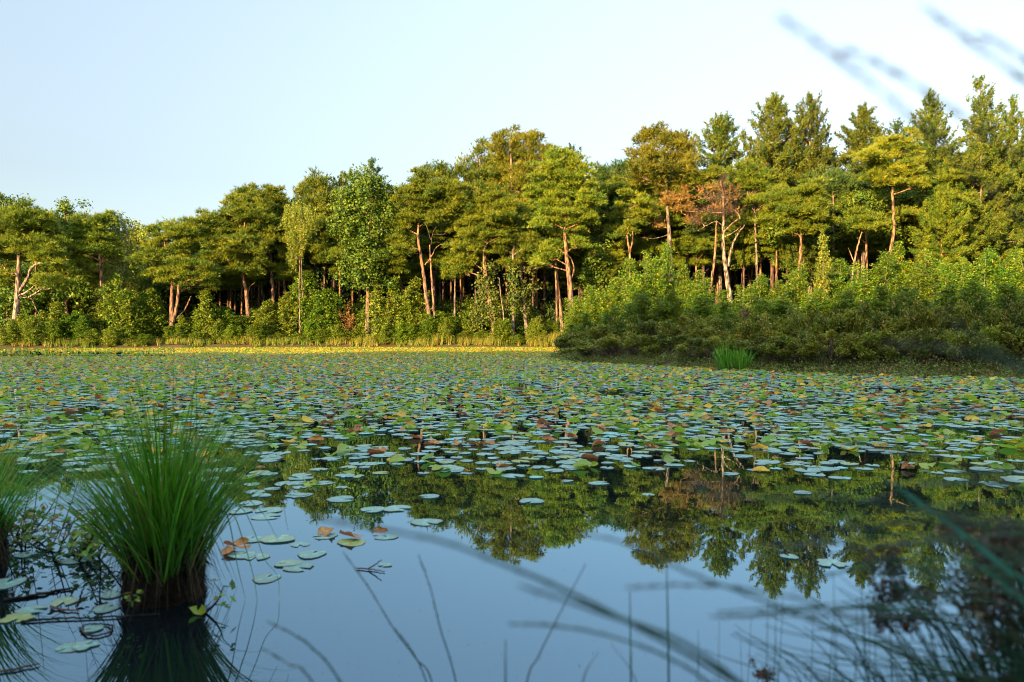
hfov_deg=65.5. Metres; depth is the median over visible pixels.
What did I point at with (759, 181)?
pine tree
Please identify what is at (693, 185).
pine tree
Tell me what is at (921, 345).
grass stalk
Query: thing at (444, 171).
pine tree
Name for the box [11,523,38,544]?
marsh plant
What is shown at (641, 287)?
birch sapling
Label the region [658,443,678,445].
lily leaf
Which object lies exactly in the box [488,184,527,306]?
pine tree
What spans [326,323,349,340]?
bank bush
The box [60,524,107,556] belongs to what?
marsh plant
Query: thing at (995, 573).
grass stalk
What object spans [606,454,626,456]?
lily leaf
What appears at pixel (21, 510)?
marsh plant
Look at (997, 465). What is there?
lily leaf
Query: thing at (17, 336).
bank bush
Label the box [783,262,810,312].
birch sapling
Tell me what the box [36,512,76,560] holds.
marsh plant
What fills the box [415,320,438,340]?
bank bush
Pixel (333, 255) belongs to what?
pine tree
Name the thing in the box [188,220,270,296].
pine tree
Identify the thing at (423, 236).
pine tree
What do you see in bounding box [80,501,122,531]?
marsh plant
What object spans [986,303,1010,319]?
bog bush
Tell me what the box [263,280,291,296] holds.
pine tree
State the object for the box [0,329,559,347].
bank grass
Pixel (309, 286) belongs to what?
bank bush
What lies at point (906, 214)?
pine tree
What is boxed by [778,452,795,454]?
lily leaf
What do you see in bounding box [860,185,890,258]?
leafy tree
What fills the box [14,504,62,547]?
marsh plant
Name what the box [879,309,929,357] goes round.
bog bush
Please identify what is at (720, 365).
iris clump
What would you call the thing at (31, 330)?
bank bush
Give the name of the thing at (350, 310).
understorey bush
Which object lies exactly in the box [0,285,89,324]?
understorey bush
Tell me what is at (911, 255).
pine tree
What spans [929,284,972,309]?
birch sapling
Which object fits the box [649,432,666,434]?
lily leaf
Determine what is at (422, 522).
lily leaf
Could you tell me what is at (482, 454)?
lily leaf
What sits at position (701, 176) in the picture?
pine tree
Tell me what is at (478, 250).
pine tree
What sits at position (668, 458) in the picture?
lily leaf
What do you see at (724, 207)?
dying pine tree
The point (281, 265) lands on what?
pine tree
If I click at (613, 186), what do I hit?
pine tree
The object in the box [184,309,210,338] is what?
bank bush
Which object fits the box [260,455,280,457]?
lily leaf
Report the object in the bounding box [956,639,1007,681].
brown sprig
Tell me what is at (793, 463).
lily leaf
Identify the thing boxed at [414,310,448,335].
bank bush
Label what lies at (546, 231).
pine tree
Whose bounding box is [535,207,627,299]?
pine tree
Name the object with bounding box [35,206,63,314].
leafy tree
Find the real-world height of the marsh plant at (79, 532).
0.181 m
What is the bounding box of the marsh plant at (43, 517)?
[31,480,63,531]
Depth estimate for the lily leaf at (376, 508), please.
5.12 m
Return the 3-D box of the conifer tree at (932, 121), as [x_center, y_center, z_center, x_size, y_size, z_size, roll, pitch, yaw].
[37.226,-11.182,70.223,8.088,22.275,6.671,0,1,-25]
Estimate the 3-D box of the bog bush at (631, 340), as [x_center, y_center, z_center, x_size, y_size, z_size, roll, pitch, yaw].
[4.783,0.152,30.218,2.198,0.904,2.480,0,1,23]
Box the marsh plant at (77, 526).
[74,502,121,534]
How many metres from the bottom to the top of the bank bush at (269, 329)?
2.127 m
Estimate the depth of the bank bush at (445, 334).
63.67 m
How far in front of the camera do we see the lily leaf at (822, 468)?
6.68 m
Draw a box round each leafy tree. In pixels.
[0,192,35,320]
[0,259,29,291]
[10,260,54,292]
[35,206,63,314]
[43,196,92,312]
[115,218,153,291]
[321,164,400,336]
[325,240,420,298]
[545,271,552,305]
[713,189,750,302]
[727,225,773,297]
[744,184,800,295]
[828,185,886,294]
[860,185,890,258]
[861,188,930,254]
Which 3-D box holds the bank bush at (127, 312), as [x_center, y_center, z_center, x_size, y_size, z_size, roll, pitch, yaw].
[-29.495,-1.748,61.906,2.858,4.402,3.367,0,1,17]
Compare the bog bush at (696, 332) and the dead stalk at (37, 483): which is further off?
the bog bush at (696, 332)
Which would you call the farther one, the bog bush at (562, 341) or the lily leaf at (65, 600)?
the bog bush at (562, 341)
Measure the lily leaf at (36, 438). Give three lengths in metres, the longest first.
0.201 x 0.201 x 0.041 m
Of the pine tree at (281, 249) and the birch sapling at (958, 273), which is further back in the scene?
the pine tree at (281, 249)
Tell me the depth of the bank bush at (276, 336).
63.45 m
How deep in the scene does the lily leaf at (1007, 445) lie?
7.82 m
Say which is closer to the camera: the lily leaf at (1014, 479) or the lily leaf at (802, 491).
the lily leaf at (802, 491)
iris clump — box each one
[711,339,748,369]
[723,348,762,369]
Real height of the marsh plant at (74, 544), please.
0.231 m
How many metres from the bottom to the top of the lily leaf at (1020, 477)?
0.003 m
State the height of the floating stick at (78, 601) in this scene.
0.046 m
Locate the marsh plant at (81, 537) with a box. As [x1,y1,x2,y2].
[66,524,103,554]
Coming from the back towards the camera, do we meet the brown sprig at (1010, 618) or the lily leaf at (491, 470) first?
the lily leaf at (491, 470)
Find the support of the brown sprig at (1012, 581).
attached to the rush clump at (904, 591)
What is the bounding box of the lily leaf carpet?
[0,346,1023,495]
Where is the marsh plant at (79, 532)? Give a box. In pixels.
[74,521,112,558]
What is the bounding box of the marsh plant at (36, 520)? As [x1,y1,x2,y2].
[20,506,52,531]
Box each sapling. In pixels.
[337,301,358,336]
[357,276,387,338]
[383,297,400,338]
[556,296,587,334]
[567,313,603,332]
[574,239,625,312]
[579,285,601,324]
[589,276,630,323]
[600,304,636,324]
[617,292,662,321]
[619,257,642,313]
[624,250,673,317]
[645,290,686,324]
[650,240,680,304]
[672,263,705,314]
[678,296,718,324]
[682,277,715,313]
[706,289,740,318]
[712,302,740,319]
[719,285,764,313]
[734,273,773,312]
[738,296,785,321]
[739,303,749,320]
[761,279,799,313]
[766,296,797,319]
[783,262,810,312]
[792,288,832,315]
[806,228,834,309]
[823,288,861,313]
[826,258,860,307]
[838,260,884,308]
[853,285,911,312]
[862,249,902,303]
[877,286,935,310]
[881,240,936,300]
[897,257,940,309]
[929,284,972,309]
[930,256,983,296]
[931,262,969,304]
[953,245,1022,308]
[953,279,997,308]
[968,249,1023,291]
[986,282,1023,311]
[1009,245,1023,296]
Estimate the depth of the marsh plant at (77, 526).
4.48 m
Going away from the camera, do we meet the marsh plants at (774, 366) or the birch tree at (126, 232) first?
the marsh plants at (774, 366)
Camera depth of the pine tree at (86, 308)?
66.41 m
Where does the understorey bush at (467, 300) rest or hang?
on the ground at (8, 346)
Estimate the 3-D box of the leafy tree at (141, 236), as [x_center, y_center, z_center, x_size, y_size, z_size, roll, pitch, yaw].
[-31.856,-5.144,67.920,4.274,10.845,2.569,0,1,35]
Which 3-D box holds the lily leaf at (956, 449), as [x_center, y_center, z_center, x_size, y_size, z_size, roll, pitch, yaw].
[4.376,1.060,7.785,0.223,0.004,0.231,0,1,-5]
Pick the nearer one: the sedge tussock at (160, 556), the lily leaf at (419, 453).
the sedge tussock at (160, 556)
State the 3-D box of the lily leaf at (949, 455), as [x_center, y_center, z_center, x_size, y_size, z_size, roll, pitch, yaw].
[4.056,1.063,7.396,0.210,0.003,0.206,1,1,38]
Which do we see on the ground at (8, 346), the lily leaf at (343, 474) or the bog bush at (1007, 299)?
the bog bush at (1007, 299)
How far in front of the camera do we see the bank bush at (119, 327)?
60.84 m
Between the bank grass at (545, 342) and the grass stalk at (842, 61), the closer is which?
the grass stalk at (842, 61)
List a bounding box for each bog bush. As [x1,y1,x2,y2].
[553,335,584,352]
[554,330,590,351]
[559,338,627,355]
[581,319,629,351]
[581,333,644,355]
[604,315,645,325]
[606,318,650,353]
[614,334,668,356]
[621,319,681,352]
[627,313,662,346]
[639,334,680,355]
[648,333,710,357]
[657,315,709,348]
[673,337,724,358]
[675,312,713,327]
[682,325,733,353]
[692,334,751,358]
[704,316,741,332]
[707,318,747,348]
[714,339,766,360]
[731,306,769,323]
[735,313,781,356]
[739,335,795,361]
[751,322,809,351]
[758,329,821,362]
[760,307,800,327]
[772,338,854,363]
[783,311,828,356]
[784,310,818,336]
[794,329,858,364]
[806,311,829,328]
[806,314,849,356]
[822,338,881,362]
[826,301,885,358]
[827,306,866,320]
[835,325,900,363]
[846,310,901,358]
[865,331,936,362]
[867,302,902,322]
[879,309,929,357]
[881,325,954,363]
[885,300,931,319]
[892,301,958,359]
[902,327,976,364]
[928,310,987,358]
[928,331,1002,366]
[941,299,973,320]
[952,296,1003,358]
[952,319,1022,363]
[976,321,1023,361]
[979,300,1023,327]
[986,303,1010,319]
[993,325,1023,363]
[997,294,1023,312]
[1000,312,1023,356]
[1006,330,1023,360]
[1018,311,1023,327]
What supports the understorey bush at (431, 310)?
on the ground at (8, 346)
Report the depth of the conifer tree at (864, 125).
69.15 m
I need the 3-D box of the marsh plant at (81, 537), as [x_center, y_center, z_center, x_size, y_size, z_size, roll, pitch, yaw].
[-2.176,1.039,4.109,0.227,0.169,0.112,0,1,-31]
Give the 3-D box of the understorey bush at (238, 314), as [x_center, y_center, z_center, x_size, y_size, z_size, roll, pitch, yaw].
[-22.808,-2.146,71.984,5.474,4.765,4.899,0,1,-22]
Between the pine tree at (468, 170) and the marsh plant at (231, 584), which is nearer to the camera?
the marsh plant at (231, 584)
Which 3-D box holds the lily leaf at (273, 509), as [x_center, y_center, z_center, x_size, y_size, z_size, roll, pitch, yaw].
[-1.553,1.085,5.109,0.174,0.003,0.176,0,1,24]
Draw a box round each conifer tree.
[329,170,349,327]
[338,166,353,302]
[549,143,588,327]
[692,110,749,301]
[724,91,811,287]
[759,89,860,301]
[829,102,891,300]
[882,117,924,267]
[886,88,980,293]
[908,184,978,280]
[924,73,1023,269]
[975,92,1023,270]
[1008,144,1023,262]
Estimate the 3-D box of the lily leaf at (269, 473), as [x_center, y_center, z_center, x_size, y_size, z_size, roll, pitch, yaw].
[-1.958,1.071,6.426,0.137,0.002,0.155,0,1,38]
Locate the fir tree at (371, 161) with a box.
[356,157,388,296]
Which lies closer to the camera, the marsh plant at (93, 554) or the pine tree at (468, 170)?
the marsh plant at (93, 554)
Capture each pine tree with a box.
[0,196,86,321]
[32,251,96,315]
[59,208,124,305]
[70,251,140,287]
[70,270,169,312]
[124,215,226,328]
[162,275,218,326]
[169,286,216,319]
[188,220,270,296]
[193,189,296,326]
[193,260,240,307]
[206,253,250,307]
[213,253,276,305]
[218,251,267,315]
[219,266,257,306]
[227,181,263,301]
[233,182,293,303]
[233,283,264,314]
[247,278,267,308]
[248,231,268,312]
[262,197,297,295]
[262,240,312,305]
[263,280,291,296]
[265,239,318,286]
[267,239,315,286]
[275,227,338,314]
[290,165,338,291]
[297,213,336,287]
[303,202,339,293]
[304,223,327,289]
[305,204,338,288]
[315,219,363,327]
[328,254,366,325]
[332,224,387,301]
[343,203,386,298]
[357,197,401,279]
[362,232,416,277]
[378,251,422,295]
[381,165,467,320]
[387,212,421,295]
[388,208,446,306]
[408,217,464,310]
[413,157,464,307]
[418,235,464,307]
[420,206,463,314]
[422,209,495,310]
[425,198,458,304]
[426,201,453,302]
[435,247,475,315]
[440,230,492,327]
[441,179,530,331]
[448,135,499,294]
[451,212,490,311]
[463,162,505,270]
[463,187,475,302]
[471,160,519,309]
[474,151,509,295]
[480,123,555,326]
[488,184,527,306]
[490,220,544,338]
[498,202,534,317]
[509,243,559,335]
[516,201,569,311]
[517,215,559,312]
[518,207,563,316]
[520,201,536,335]
[521,145,608,308]
[521,205,563,320]
[527,176,555,317]
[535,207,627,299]
[539,236,567,334]
[552,272,555,300]
[563,231,592,298]
[568,222,606,263]
[571,207,648,301]
[586,223,639,276]
[590,156,632,213]
[593,170,675,273]
[607,187,658,276]
[612,168,672,283]
[620,119,703,279]
[622,190,673,285]
[655,184,735,275]
[657,213,735,299]
[658,213,714,275]
[660,182,707,286]
[674,209,737,284]
[682,162,728,302]
[683,167,747,301]
[698,179,742,282]
[713,213,733,301]
[715,169,734,285]
[721,209,765,299]
[723,155,787,288]
[724,175,751,302]
[726,199,751,294]
[729,207,755,286]
[730,207,786,274]
[744,179,797,292]
[750,156,788,176]
[752,175,842,276]
[761,182,851,295]
[768,219,802,288]
[800,166,843,285]
[804,163,873,278]
[807,191,843,246]
[827,188,890,280]
[835,206,894,282]
[846,125,936,280]
[847,172,906,269]
[848,255,851,281]
[868,241,923,268]
[883,165,982,273]
[903,165,929,265]
[913,180,1014,274]
[945,210,984,271]
[959,147,1018,185]
[969,164,1023,269]
[972,186,1023,290]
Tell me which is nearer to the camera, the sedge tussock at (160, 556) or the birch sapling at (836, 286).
the sedge tussock at (160, 556)
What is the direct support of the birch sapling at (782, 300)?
on the ground at (8, 346)
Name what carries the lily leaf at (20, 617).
on the water
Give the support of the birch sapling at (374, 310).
on the ground at (8, 346)
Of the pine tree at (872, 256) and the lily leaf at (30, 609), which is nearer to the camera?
the lily leaf at (30, 609)
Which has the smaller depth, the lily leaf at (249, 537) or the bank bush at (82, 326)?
the lily leaf at (249, 537)
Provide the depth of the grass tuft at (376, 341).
63.99 m
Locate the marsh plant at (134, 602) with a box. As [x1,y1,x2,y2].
[124,590,143,621]
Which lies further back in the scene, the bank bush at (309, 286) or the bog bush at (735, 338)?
the bank bush at (309, 286)
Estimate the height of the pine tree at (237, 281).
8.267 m
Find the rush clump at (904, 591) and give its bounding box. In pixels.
[695,505,1023,681]
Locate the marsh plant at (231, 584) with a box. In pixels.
[205,579,235,612]
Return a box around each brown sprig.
[949,538,1023,681]
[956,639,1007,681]
[959,593,1023,681]
[987,537,1023,681]
[990,524,1023,645]
[999,624,1023,681]
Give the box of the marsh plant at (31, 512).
[11,496,47,536]
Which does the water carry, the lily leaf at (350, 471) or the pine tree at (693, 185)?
the lily leaf at (350, 471)
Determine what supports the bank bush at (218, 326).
on the ground at (8, 346)
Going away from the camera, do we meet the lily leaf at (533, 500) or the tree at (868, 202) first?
the lily leaf at (533, 500)
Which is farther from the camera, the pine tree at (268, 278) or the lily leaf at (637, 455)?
the pine tree at (268, 278)
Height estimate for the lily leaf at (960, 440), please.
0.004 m
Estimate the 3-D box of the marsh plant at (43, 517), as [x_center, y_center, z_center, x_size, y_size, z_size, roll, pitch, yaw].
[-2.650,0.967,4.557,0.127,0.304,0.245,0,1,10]
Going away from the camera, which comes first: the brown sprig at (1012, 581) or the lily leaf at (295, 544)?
the brown sprig at (1012, 581)
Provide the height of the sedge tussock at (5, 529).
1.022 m
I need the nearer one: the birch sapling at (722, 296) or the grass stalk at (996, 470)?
the grass stalk at (996, 470)
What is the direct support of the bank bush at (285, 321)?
on the ground at (8, 346)
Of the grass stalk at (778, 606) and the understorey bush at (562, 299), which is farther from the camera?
the understorey bush at (562, 299)
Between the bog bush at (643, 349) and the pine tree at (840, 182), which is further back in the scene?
the pine tree at (840, 182)
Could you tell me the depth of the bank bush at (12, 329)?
57.45 m
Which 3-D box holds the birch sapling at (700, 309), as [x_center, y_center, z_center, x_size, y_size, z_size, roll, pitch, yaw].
[8.954,-0.836,37.906,3.101,2.713,3.029,0,1,9]
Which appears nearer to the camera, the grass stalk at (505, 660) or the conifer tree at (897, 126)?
the grass stalk at (505, 660)
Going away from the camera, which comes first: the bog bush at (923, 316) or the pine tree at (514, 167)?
the bog bush at (923, 316)
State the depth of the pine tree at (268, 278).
70.67 m
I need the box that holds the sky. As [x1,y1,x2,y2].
[0,0,1023,242]
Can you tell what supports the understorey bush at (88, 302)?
on the ground at (8, 346)
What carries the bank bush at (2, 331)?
on the ground at (8, 346)
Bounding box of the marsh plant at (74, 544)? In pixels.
[66,521,106,556]
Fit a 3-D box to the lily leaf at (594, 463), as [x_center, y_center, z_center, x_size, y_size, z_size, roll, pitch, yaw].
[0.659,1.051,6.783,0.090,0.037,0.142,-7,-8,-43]
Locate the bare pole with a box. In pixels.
[499,278,503,320]
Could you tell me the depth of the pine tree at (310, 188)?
69.18 m
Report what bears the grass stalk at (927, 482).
on the ground at (8, 346)
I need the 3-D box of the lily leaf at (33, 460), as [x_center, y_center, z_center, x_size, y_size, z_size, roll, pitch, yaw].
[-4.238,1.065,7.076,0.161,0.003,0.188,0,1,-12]
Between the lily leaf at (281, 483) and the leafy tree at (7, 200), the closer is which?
the lily leaf at (281, 483)
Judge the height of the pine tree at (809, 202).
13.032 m
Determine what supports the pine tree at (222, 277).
on the ground at (8, 346)
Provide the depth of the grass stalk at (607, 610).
0.64 m
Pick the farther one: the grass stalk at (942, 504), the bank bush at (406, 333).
the bank bush at (406, 333)
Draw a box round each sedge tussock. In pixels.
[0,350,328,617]
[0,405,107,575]
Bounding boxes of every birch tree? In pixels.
[94,210,141,302]
[278,199,320,332]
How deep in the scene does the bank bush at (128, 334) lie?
60.13 m
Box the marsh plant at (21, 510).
[15,487,32,535]
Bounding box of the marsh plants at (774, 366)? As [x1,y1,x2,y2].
[546,345,1023,377]
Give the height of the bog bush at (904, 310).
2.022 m
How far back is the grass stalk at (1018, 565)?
0.80 m
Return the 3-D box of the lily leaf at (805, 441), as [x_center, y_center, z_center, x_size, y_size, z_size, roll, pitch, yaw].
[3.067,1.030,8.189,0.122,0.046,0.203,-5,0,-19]
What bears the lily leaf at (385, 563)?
on the water
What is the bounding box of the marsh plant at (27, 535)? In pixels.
[10,512,37,552]
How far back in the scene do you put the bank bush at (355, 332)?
64.19 m
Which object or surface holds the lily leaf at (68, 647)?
on the water
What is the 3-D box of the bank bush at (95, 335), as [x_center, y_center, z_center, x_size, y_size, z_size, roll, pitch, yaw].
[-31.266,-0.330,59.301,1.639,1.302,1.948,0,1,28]
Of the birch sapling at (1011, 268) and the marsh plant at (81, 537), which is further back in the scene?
the birch sapling at (1011, 268)
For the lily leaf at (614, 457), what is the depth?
7.26 m
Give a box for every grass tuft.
[365,335,377,343]
[372,335,384,343]
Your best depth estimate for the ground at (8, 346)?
58.09 m
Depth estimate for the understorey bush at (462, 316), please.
68.42 m
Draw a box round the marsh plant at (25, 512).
[8,500,37,535]
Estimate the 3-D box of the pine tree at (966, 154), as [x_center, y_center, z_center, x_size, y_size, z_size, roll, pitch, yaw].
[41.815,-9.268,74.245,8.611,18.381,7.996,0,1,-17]
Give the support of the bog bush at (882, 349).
on the ground at (8, 346)
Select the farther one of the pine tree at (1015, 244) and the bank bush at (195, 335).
the pine tree at (1015, 244)
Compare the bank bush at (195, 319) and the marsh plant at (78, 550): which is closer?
the marsh plant at (78, 550)
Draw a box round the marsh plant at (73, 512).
[33,501,95,547]
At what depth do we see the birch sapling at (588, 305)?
47.70 m
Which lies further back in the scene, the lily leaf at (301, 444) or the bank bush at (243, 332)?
the bank bush at (243, 332)
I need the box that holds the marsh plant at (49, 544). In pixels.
[37,517,63,549]
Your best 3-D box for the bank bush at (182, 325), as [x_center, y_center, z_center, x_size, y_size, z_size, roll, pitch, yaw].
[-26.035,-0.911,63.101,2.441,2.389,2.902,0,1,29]
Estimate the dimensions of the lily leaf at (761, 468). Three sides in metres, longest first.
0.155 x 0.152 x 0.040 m
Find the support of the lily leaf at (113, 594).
on the water
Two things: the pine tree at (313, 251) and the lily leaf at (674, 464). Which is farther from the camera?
the pine tree at (313, 251)
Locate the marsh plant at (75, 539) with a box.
[71,494,104,540]
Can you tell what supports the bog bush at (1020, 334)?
on the ground at (8, 346)
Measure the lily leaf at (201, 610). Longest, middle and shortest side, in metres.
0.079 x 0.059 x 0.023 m
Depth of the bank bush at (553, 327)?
64.19 m
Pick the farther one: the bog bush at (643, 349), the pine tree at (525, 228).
the pine tree at (525, 228)
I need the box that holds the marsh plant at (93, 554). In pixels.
[72,536,113,567]
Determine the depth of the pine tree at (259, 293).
68.89 m
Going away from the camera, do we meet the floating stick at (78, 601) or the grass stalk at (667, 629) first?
the grass stalk at (667, 629)
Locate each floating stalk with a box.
[0,663,39,671]
[357,567,384,571]
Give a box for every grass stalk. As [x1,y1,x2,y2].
[262,647,312,681]
[267,621,340,681]
[312,514,734,681]
[342,551,431,681]
[395,628,426,681]
[418,555,455,681]
[505,640,505,681]
[507,621,709,681]
[516,581,741,681]
[526,564,585,681]
[572,528,994,681]
[582,651,598,681]
[611,644,636,681]
[624,582,953,681]
[629,592,631,681]
[666,566,669,681]
[683,483,1023,527]
[710,611,1023,642]
[717,606,1021,681]
[725,586,1023,618]
[756,533,1023,562]
[761,538,1023,559]
[775,12,1023,222]
[793,558,1023,592]
[794,566,1023,581]
[803,519,1023,543]
[817,481,1020,499]
[827,533,1023,556]
[837,599,1023,627]
[840,44,1023,160]
[843,437,1023,489]
[845,502,1023,519]
[854,514,1023,552]
[862,481,1014,499]
[867,564,1023,576]
[872,404,1023,421]
[877,338,1023,376]
[916,4,1023,90]
[920,471,1023,480]
[935,308,1023,369]
[941,466,1023,487]
[973,30,1023,63]
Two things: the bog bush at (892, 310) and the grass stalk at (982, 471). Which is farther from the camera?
the bog bush at (892, 310)
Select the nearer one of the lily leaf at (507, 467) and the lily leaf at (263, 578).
the lily leaf at (263, 578)
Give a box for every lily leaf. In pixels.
[0,577,26,588]
[0,613,35,622]
[14,605,47,613]
[15,552,37,556]
[25,459,44,462]
[27,435,46,440]
[34,445,48,450]
[45,453,63,455]
[50,597,77,606]
[54,642,75,651]
[58,556,87,563]
[62,461,90,465]
[72,640,99,650]
[79,438,95,441]
[83,624,103,631]
[93,603,120,612]
[100,589,121,597]
[189,605,205,614]
[221,545,236,553]
[223,537,251,548]
[227,551,255,557]
[229,508,252,513]
[237,535,261,541]
[240,472,256,479]
[240,500,262,505]
[244,553,269,559]
[245,490,264,492]
[249,470,270,473]
[251,513,280,519]
[252,493,270,496]
[252,573,280,582]
[255,507,282,512]
[257,458,277,461]
[259,472,277,474]
[259,534,294,541]
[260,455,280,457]
[264,487,279,489]
[274,481,295,485]
[274,559,301,565]
[281,437,296,441]
[283,562,313,571]
[285,481,308,484]
[285,492,312,497]
[288,476,313,479]
[290,542,309,546]
[291,441,308,448]
[291,473,310,476]
[298,549,326,557]
[302,479,316,487]
[307,435,323,439]
[309,468,326,469]
[313,533,337,538]
[317,481,334,484]
[317,526,333,536]
[321,456,340,459]
[326,495,353,501]
[335,473,352,475]
[337,443,353,451]
[337,538,364,545]
[339,530,362,537]
[340,465,356,467]
[343,467,355,472]
[349,462,365,464]
[352,474,364,477]
[354,447,372,449]
[356,444,370,446]
[360,506,384,511]
[364,462,381,464]
[367,446,386,451]
[371,454,393,456]
[372,471,386,473]
[373,526,386,532]
[374,534,397,539]
[378,562,391,565]
[384,505,410,510]
[389,455,405,461]
[410,452,427,454]
[411,518,442,525]
[419,494,438,497]
[421,450,437,451]
[424,440,438,443]
[432,464,450,469]
[440,468,462,471]
[442,465,457,467]
[443,466,463,469]
[475,461,490,463]
[476,452,494,455]
[485,467,505,473]
[492,461,511,463]
[495,447,516,449]
[496,462,509,466]
[496,466,515,469]
[499,451,520,453]
[501,474,524,477]
[510,446,531,448]
[511,460,528,461]
[519,498,543,502]
[521,457,540,459]
[531,465,549,467]
[544,468,563,471]
[554,451,579,454]
[556,460,575,463]
[557,455,575,457]
[568,458,586,460]
[572,459,591,467]
[581,453,597,457]
[587,461,597,466]
[589,481,609,484]
[593,452,610,454]
[603,445,618,447]
[605,457,622,458]
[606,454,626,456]
[614,457,632,459]
[630,454,651,457]
[644,442,659,448]
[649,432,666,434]
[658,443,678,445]
[664,455,678,462]
[664,463,684,465]
[690,442,703,446]
[724,472,738,474]
[730,448,744,450]
[734,436,745,441]
[734,454,753,457]
[751,466,769,470]
[755,459,780,463]
[773,439,792,441]
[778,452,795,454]
[780,554,798,558]
[784,462,804,464]
[793,490,811,493]
[794,468,820,471]
[799,439,812,443]
[804,472,825,475]
[808,466,839,470]
[817,559,848,566]
[820,461,837,463]
[828,476,844,478]
[840,462,858,464]
[855,467,872,469]
[856,436,868,440]
[905,449,925,451]
[937,454,961,457]
[939,456,962,463]
[941,424,961,425]
[943,470,965,471]
[944,477,968,480]
[946,448,971,450]
[951,439,970,441]
[959,441,978,443]
[970,462,988,464]
[970,466,995,470]
[984,460,1004,463]
[990,462,1014,467]
[999,444,1016,448]
[1006,476,1023,478]
[1006,478,1023,481]
[1008,459,1023,461]
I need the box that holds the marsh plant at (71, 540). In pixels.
[68,504,107,561]
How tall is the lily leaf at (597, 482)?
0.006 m
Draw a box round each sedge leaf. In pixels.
[876,473,1023,583]
[961,555,1023,604]
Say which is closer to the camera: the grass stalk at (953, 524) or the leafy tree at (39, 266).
the grass stalk at (953, 524)
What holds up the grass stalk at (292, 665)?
on the ground at (8, 346)
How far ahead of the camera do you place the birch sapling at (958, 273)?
50.15 m
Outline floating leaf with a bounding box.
[50,607,78,610]
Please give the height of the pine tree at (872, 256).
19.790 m
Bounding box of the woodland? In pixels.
[3,151,1016,333]
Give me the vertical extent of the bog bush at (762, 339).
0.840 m
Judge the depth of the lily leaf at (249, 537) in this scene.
4.41 m
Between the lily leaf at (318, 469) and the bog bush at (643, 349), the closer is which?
the lily leaf at (318, 469)
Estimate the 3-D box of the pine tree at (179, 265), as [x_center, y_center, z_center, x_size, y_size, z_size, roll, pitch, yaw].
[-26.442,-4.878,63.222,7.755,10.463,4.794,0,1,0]
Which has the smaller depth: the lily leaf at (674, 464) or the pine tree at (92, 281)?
the lily leaf at (674, 464)
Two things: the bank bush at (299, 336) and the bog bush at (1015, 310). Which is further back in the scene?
the bank bush at (299, 336)
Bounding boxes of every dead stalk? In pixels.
[10,422,27,526]
[31,427,42,530]
[50,457,74,532]
[58,422,96,537]
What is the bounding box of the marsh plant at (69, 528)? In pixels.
[62,501,84,540]
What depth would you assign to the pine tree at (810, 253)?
67.44 m
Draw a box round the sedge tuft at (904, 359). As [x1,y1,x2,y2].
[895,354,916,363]
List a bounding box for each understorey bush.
[0,261,96,327]
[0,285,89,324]
[0,285,91,327]
[0,291,55,329]
[30,270,99,314]
[38,270,125,314]
[67,264,169,312]
[95,247,214,341]
[126,253,221,325]
[164,292,245,322]
[191,289,240,312]
[195,291,257,310]
[231,293,281,315]
[243,292,277,310]
[332,289,384,330]
[336,288,365,309]
[342,303,357,320]
[376,292,446,318]
[409,298,437,318]
[430,294,478,317]
[435,296,488,331]
[453,288,520,330]
[477,309,521,332]
[484,302,542,336]
[527,291,575,322]
[527,292,568,335]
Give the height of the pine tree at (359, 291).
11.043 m
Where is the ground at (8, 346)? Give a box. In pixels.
[0,336,1023,376]
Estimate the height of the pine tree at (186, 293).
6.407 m
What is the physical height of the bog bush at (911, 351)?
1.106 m
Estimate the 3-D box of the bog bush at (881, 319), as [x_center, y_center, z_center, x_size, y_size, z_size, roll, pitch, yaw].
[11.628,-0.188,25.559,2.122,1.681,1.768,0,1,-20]
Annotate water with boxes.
[0,347,1023,681]
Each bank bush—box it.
[0,318,23,344]
[0,323,15,344]
[7,333,23,343]
[15,313,28,335]
[20,315,47,345]
[35,309,48,337]
[39,320,63,344]
[42,302,71,338]
[56,310,84,341]
[68,315,93,341]
[81,328,100,344]
[87,299,111,336]
[91,273,136,336]
[98,326,116,346]
[109,318,140,337]
[113,290,151,338]
[113,325,139,343]
[133,287,168,338]
[136,318,152,339]
[136,333,152,345]
[147,309,168,339]
[162,325,175,342]
[172,328,189,341]
[173,314,192,337]
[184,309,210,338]
[187,331,202,343]
[189,288,220,339]
[205,323,213,341]
[209,318,225,342]
[210,306,236,337]
[222,324,241,342]
[224,315,250,334]
[240,307,258,327]
[241,323,266,342]
[241,328,249,339]
[251,298,282,334]
[259,319,273,339]
[271,332,284,340]
[272,292,303,337]
[277,272,320,335]
[284,333,311,342]
[301,288,348,334]
[303,320,317,342]
[304,318,325,339]
[313,328,333,342]
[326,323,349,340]
[346,328,364,341]
[349,308,371,337]
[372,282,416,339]
[378,324,395,344]
[392,321,418,343]
[394,276,435,333]
[394,305,420,327]
[413,330,430,341]
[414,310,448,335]
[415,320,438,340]
[434,317,455,343]
[439,315,462,338]
[454,331,472,342]
[459,311,484,337]
[473,329,489,339]
[488,318,508,341]
[496,318,514,342]
[511,334,525,343]
[523,318,537,341]
[527,315,549,343]
[544,319,559,335]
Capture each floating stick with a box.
[4,587,72,601]
[21,613,159,621]
[76,587,84,606]
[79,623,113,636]
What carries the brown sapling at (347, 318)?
on the ground at (8, 346)
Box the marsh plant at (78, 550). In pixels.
[69,524,104,559]
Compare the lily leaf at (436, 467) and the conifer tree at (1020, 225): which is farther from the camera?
the conifer tree at (1020, 225)
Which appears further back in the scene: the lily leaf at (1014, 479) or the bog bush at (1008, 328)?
the bog bush at (1008, 328)

